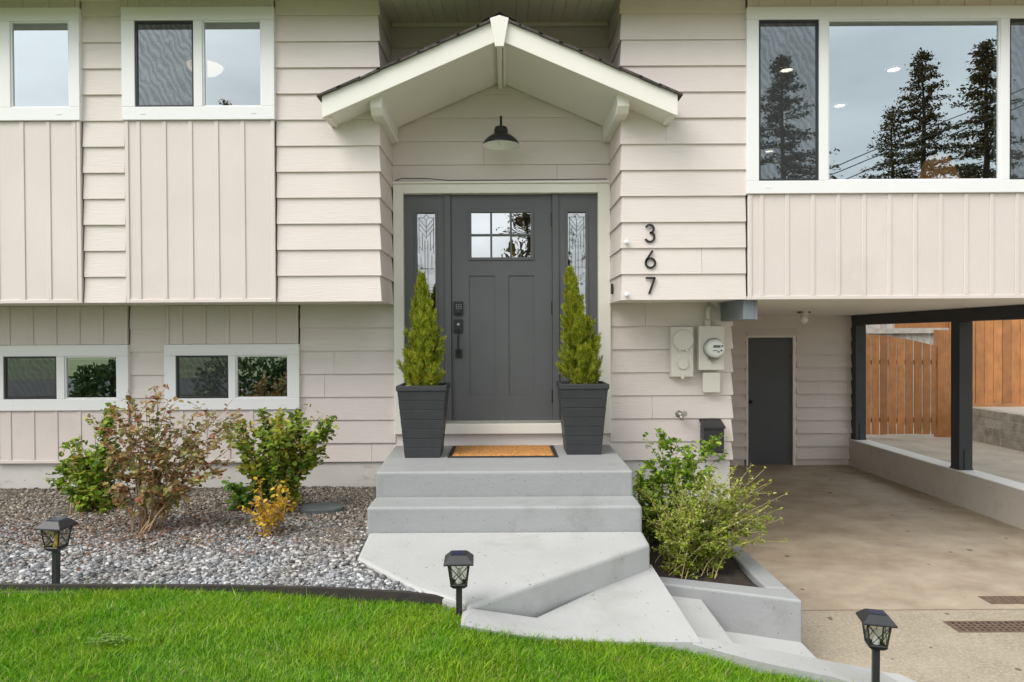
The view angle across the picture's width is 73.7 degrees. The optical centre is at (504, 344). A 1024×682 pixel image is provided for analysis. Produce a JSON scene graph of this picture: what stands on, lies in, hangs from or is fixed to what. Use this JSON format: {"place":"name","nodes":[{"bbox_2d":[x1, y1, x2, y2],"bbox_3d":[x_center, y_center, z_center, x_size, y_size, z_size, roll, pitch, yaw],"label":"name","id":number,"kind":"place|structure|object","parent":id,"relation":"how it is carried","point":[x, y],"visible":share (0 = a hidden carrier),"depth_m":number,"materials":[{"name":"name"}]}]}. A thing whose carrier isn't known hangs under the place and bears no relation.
{"place":"outdoors","nodes":[
{"label":"outdoors","id":0,"kind":"place"},
{"bbox_2d":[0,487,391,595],"bbox_3d":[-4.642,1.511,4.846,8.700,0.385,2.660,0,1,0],"label":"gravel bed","id":1,"kind":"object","parent":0,"point":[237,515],"visible":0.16,"depth_m":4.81,"materials":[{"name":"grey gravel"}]},
{"bbox_2d":[34,517,77,583],"bbox_3d":[-2.436,1.207,3.705,0.144,0.525,0.144,1,1,4],"label":"stake lantern","id":2,"kind":"object","parent":1,"relation":"on","point":[58,525],"visible":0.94,"depth_m":3.69,"materials":[{"name":"black plastic"}]},
{"bbox_2d":[42,402,135,514],"bbox_3d":[-3.288,0.922,5.405,0.658,0.938,0.430,0,1,0],"label":"green shrub","id":3,"kind":"object","parent":1,"relation":"on","point":[86,474],"visible":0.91,"depth_m":5.34,"materials":[{"name":"green plant"}]},
{"bbox_2d":[87,383,271,533],"bbox_3d":[-2.275,0.797,4.815,1.286,1.066,0.483,0,1,0],"label":"rose bush","id":4,"kind":"object","parent":1,"relation":"on","point":[153,478],"visible":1,"depth_m":4.78,"materials":[{"name":"brown plant"}]},
{"bbox_2d":[0,583,443,607],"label":"garden edging","id":5,"kind":"object","parent":1,"relation":"on","point":[362,594],"visible":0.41,"depth_m":3.62,"materials":[{"name":"plastic"}]},
{"bbox_2d":[221,477,257,510],"bbox_3d":[-2.064,1.204,5.369,0.318,0.350,0.270,0,1,24],"label":"shrub","id":6,"kind":"object","parent":1,"relation":"on","point":[238,495],"visible":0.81,"depth_m":5.36,"materials":[{"name":"green plant"}]},
{"bbox_2d":[237,477,295,537],"bbox_3d":[-1.625,1.117,4.676,0.369,0.421,0.268,0,1,0],"label":"yellow shrub","id":7,"kind":"object","parent":1,"relation":"on","point":[270,516],"visible":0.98,"depth_m":4.66,"materials":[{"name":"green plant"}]},
{"bbox_2d":[221,403,339,514],"bbox_3d":[-1.752,0.889,5.274,0.936,0.865,0.536,0,1,0],"label":"green shrub","id":8,"kind":"object","parent":1,"relation":"on","point":[285,463],"visible":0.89,"depth_m":5.25,"materials":[{"name":"green plant"}]},
{"bbox_2d":[367,445,641,535],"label":"front steps","id":9,"kind":"structure","parent":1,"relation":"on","point":[563,491],"depth_m":4.95,"materials":[{"name":"grey paint"}]},
{"bbox_2d":[396,269,449,457],"bbox_3d":[-0.688,0.140,5.655,0.440,1.546,0.444,0,1,0],"label":"potted cedar","id":10,"kind":"object","parent":9,"relation":"on","point":[423,399],"visible":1,"depth_m":5.51,"materials":[{"name":"plant"}]},
{"bbox_2d":[447,445,557,457],"bbox_3d":[-0.017,0.898,5.790,0.897,0.021,0.560,0,1,0],"label":"door mat","id":11,"kind":"object","parent":9,"relation":"on","point":[488,451],"depth_m":5.70,"materials":[{"name":"brown fabric"}]},
{"bbox_2d":[555,266,608,454],"bbox_3d":[0.625,0.110,5.755,0.448,1.589,0.447,0,1,0],"label":"potted cedar","id":12,"kind":"object","parent":9,"relation":"on","point":[582,395],"visible":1,"depth_m":5.62,"materials":[{"name":"plant"}]},
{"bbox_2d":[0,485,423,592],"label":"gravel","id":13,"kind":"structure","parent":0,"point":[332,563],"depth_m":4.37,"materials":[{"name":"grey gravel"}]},
{"bbox_2d":[299,502,343,514],"bbox_3d":[-1.418,1.279,5.311,0.333,0.055,0.248,0,1,0],"label":"flat stone","id":14,"kind":"object","parent":13,"relation":"on","point":[321,507],"visible":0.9,"depth_m":5.25,"materials":[{"name":"stone"}]},
{"bbox_2d":[0,577,862,681],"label":"lawn","id":15,"kind":"structure","parent":0,"point":[182,675],"depth_m":2.93,"materials":[{"name":"plant"}]},
{"bbox_2d":[77,630,138,645],"bbox_3d":[-1.738,1.281,2.985,0.288,0.039,0.109,0,1,0],"label":"clover","id":16,"kind":"object","parent":15,"relation":"on","point":[105,637],"visible":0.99,"depth_m":2.98,"materials":[{"name":"green plant"}]},
{"bbox_2d":[443,550,473,626],"bbox_3d":[-0.225,1.283,3.359,0.144,0.524,0.144,0,1,-2],"label":"stake lantern","id":17,"kind":"object","parent":15,"relation":"on","point":[455,558],"visible":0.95,"depth_m":3.32,"materials":[{"name":"black plastic"}]},
{"bbox_2d":[357,532,897,681],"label":"walkway","id":18,"kind":"structure","parent":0,"point":[601,586],"depth_m":3.83,"materials":[{"name":"paint"}]},
{"bbox_2d":[856,608,897,681],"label":"stake lantern","id":19,"kind":"object","parent":18,"relation":"on","point":[868,618],"visible":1,"depth_m":3.20,"materials":[{"name":"black plastic"}]},
{"bbox_2d":[730,464,1023,610],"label":"carport floor","id":20,"kind":"structure","parent":0,"point":[857,539],"depth_m":6.63,"materials":[{"name":"concrete"}]},
{"bbox_2d":[978,596,1023,603],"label":"drain cover","id":21,"kind":"object","parent":20,"relation":"on","point":[1004,599],"visible":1,"depth_m":5.22,"materials":[{"name":"metal"}]},
{"bbox_2d":[802,610,1023,681],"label":"driveway","id":22,"kind":"structure","parent":0,"point":[927,646],"depth_m":4.48,"materials":[{"name":"beige concrete"}]},
{"bbox_2d":[882,672,915,681],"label":"kerb","id":23,"kind":"structure","parent":22,"relation":"on","point":[898,677],"depth_m":3.76,"materials":[{"name":"paint"}]},
{"bbox_2d":[943,621,1023,632],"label":"drain grate","id":24,"kind":"object","parent":22,"relation":"on","point":[983,626],"visible":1,"depth_m":4.75,"materials":[{"name":"metal"}]},
{"bbox_2d":[866,422,1023,482],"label":"side path","id":25,"kind":"structure","parent":0,"point":[1006,463],"depth_m":11.89,"materials":[{"name":"grey concrete"}]},
{"bbox_2d":[866,324,993,416],"bbox_3d":[8.753,0.562,16.419,6.500,2.500,0.224,0,1,0],"label":"old fence","id":26,"kind":"object","parent":25,"relation":"on","point":[924,335],"depth_m":16.50,"materials":[{"name":"wood"}]},
{"bbox_2d":[895,319,1023,436],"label":"wooden fence","id":27,"kind":"object","parent":25,"relation":"on","point":[998,363],"visible":0.65,"depth_m":13.51,"materials":[{"name":"brown wood"}]},
{"bbox_2d":[866,334,935,434],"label":"wooden gate","id":28,"kind":"structure","parent":27,"relation":"attached to","point":[922,361],"depth_m":13.61,"materials":[{"name":"brown wood"}]},
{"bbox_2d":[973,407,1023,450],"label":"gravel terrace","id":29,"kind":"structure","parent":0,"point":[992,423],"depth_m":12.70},
{"bbox_2d":[973,406,1023,451],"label":"block wall","id":30,"kind":"structure","parent":29,"relation":"on","point":[1004,416],"depth_m":12.41,"materials":[{"name":"concrete"}]},
{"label":"ground","id":31,"kind":"structure","parent":0,"visible":0},
{"bbox_2d":[0,0,1023,533],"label":"house","id":32,"kind":"structure","parent":31,"relation":"on","point":[212,204],"depth_m":5.51,"materials":[{"name":"paint"}]},
{"bbox_2d":[0,7,82,122],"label":"window","id":33,"kind":"structure","parent":32,"relation":"in","point":[41,72],"depth_m":5.49,"materials":[{"name":"white plastic"}]},
{"bbox_2d":[0,345,130,410],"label":"window","id":34,"kind":"structure","parent":32,"relation":"in","point":[32,377],"depth_m":6.13,"materials":[{"name":"white plastic"}]},
{"bbox_2d":[121,6,276,121],"bbox_3d":[-2.460,-2.254,5.509,1.224,0.900,0.095,0,1,0],"label":"window","id":35,"kind":"structure","parent":32,"relation":"in","point":[178,63],"depth_m":5.49,"materials":[{"name":"white plastic"}]},
{"bbox_2d":[164,344,300,409],"bbox_3d":[-2.451,0.290,6.166,1.211,0.589,0.095,0,1,0],"label":"window","id":36,"kind":"structure","parent":32,"relation":"in","point":[243,376],"depth_m":6.13,"materials":[{"name":"white plastic"}]},
{"bbox_2d":[395,178,606,180],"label":"trim","id":37,"kind":"structure","parent":32,"relation":"attached to","point":[497,180],"depth_m":6.09,"materials":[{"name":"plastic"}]},
{"bbox_2d":[483,116,519,150],"bbox_3d":[-0.035,-1.839,5.897,0.316,0.280,0.468,0,1,0],"label":"wall lamp","id":38,"kind":"object","parent":32,"relation":"attached to","point":[500,139],"visible":1,"depth_m":5.80,"materials":[{"name":"black metal"}]},
{"bbox_2d":[451,195,552,419],"bbox_3d":[-0.021,-0.336,6.170,0.925,2.034,0.110,0,1,0],"label":"front door","id":39,"kind":"structure","parent":32,"relation":"in","point":[501,245],"depth_m":6.19,"materials":[{"name":"grey paint"}]},
{"bbox_2d":[645,250,655,268],"bbox_3d":[1.173,-0.688,5.509,0.092,0.149,0.012,0,1,0],"label":"house number","id":40,"kind":"object","parent":32,"relation":"attached to","point":[651,258],"visible":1,"depth_m":5.50,"materials":[{"name":"black metal"}]},
{"bbox_2d":[645,224,655,242],"bbox_3d":[1.169,-0.897,5.507,0.087,0.151,0.012,0,1,0],"label":"house number","id":41,"kind":"object","parent":32,"relation":"attached to","point":[651,232],"visible":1,"depth_m":5.50,"materials":[{"name":"black metal"}]},
{"bbox_2d":[646,277,655,293],"bbox_3d":[1.177,-0.477,5.511,0.080,0.139,0.012,0,1,0],"label":"house number","id":42,"kind":"object","parent":32,"relation":"attached to","point":[652,284],"visible":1,"depth_m":5.50,"materials":[{"name":"black metal"}]},
{"bbox_2d":[675,410,686,419],"bbox_3d":[1.576,0.631,6.114,0.072,0.085,0.112,0,1,-13],"label":"hose tap","id":43,"kind":"object","parent":32,"relation":"attached to","point":[679,414],"visible":1,"depth_m":6.08,"materials":[{"name":"metal"}]},
{"bbox_2d":[669,327,693,378],"bbox_3d":[1.576,0.071,6.105,0.199,0.461,0.112,0,1,0],"label":"meter socket","id":44,"kind":"object","parent":32,"relation":"attached to","point":[681,340],"visible":1,"depth_m":6.07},
{"bbox_2d":[696,302,724,369],"bbox_3d":[1.831,-0.091,6.058,0.228,0.634,0.204,0,1,0],"label":"electric meter","id":45,"kind":"object","parent":32,"relation":"attached to","point":[710,348],"visible":0.96,"depth_m":6.05,"materials":[{"name":"metal"}]},
{"bbox_2d":[702,372,719,391],"bbox_3d":[1.839,0.337,6.122,0.154,0.177,0.084,0,1,0],"label":"junction box","id":46,"kind":"object","parent":32,"relation":"attached to","point":[710,382],"visible":1,"depth_m":6.08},
{"bbox_2d":[699,419,725,452],"bbox_3d":[1.850,0.816,6.096,0.196,0.291,0.143,0,1,0],"label":"letter box","id":47,"kind":"object","parent":32,"relation":"attached to","point":[712,427],"visible":0.84,"depth_m":6.04,"materials":[{"name":"black plastic"}]},
{"bbox_2d":[745,335,795,465],"bbox_3d":[4.170,0.877,10.729,0.779,2.038,0.102,0,1,0],"label":"carport door","id":48,"kind":"structure","parent":32,"relation":"in","point":[771,362],"depth_m":10.74,"materials":[{"name":"grey paint"}]},
{"bbox_2d":[797,311,810,323],"bbox_3d":[3.893,-0.351,8.897,0.140,0.160,0.122,0,1,0],"label":"ceiling bulb","id":49,"kind":"object","parent":32,"relation":"attached to","point":[803,319],"visible":1,"depth_m":8.86,"materials":[{"name":"glass"}]},
{"bbox_2d":[745,5,1023,194],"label":"window","id":50,"kind":"structure","parent":32,"relation":"in","point":[839,99],"depth_m":5.49,"materials":[{"name":"white plastic"}]},
{"bbox_2d":[642,523,801,642],"bbox_3d":[1.384,1.809,5.178,0.879,0.520,1.982,0,1,0],"label":"concrete planter","id":51,"kind":"object","parent":31,"relation":"on","point":[746,593],"visible":0.35,"depth_m":4.36,"materials":[{"name":"grey paint"}]},
{"bbox_2d":[633,428,728,545],"bbox_3d":[1.365,1.137,5.431,0.814,0.955,0.551,0,1,0],"label":"leafy shrub","id":52,"kind":"object","parent":51,"relation":"on","point":[657,479],"visible":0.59,"depth_m":5.35,"materials":[{"name":"green plant"}]},
{"bbox_2d":[634,463,787,578],"bbox_3d":[1.492,1.232,4.859,1.020,0.785,0.858,0,1,0],"label":"fine shrub","id":53,"kind":"object","parent":51,"relation":"in","point":[693,541],"visible":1,"depth_m":4.77,"materials":[{"name":"green plant"}]},
{"bbox_2d":[848,439,1023,529],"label":"wall","id":54,"kind":"structure","parent":31,"relation":"on","point":[1001,499],"depth_m":8.39,"materials":[{"name":"grey concrete"}]},
{"bbox_2d":[851,304,1023,469],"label":"carport frame","id":55,"kind":"object","parent":54,"relation":"on","point":[961,320],"visible":1,"depth_m":8.23,"materials":[{"name":"grey paint"}]}
]}

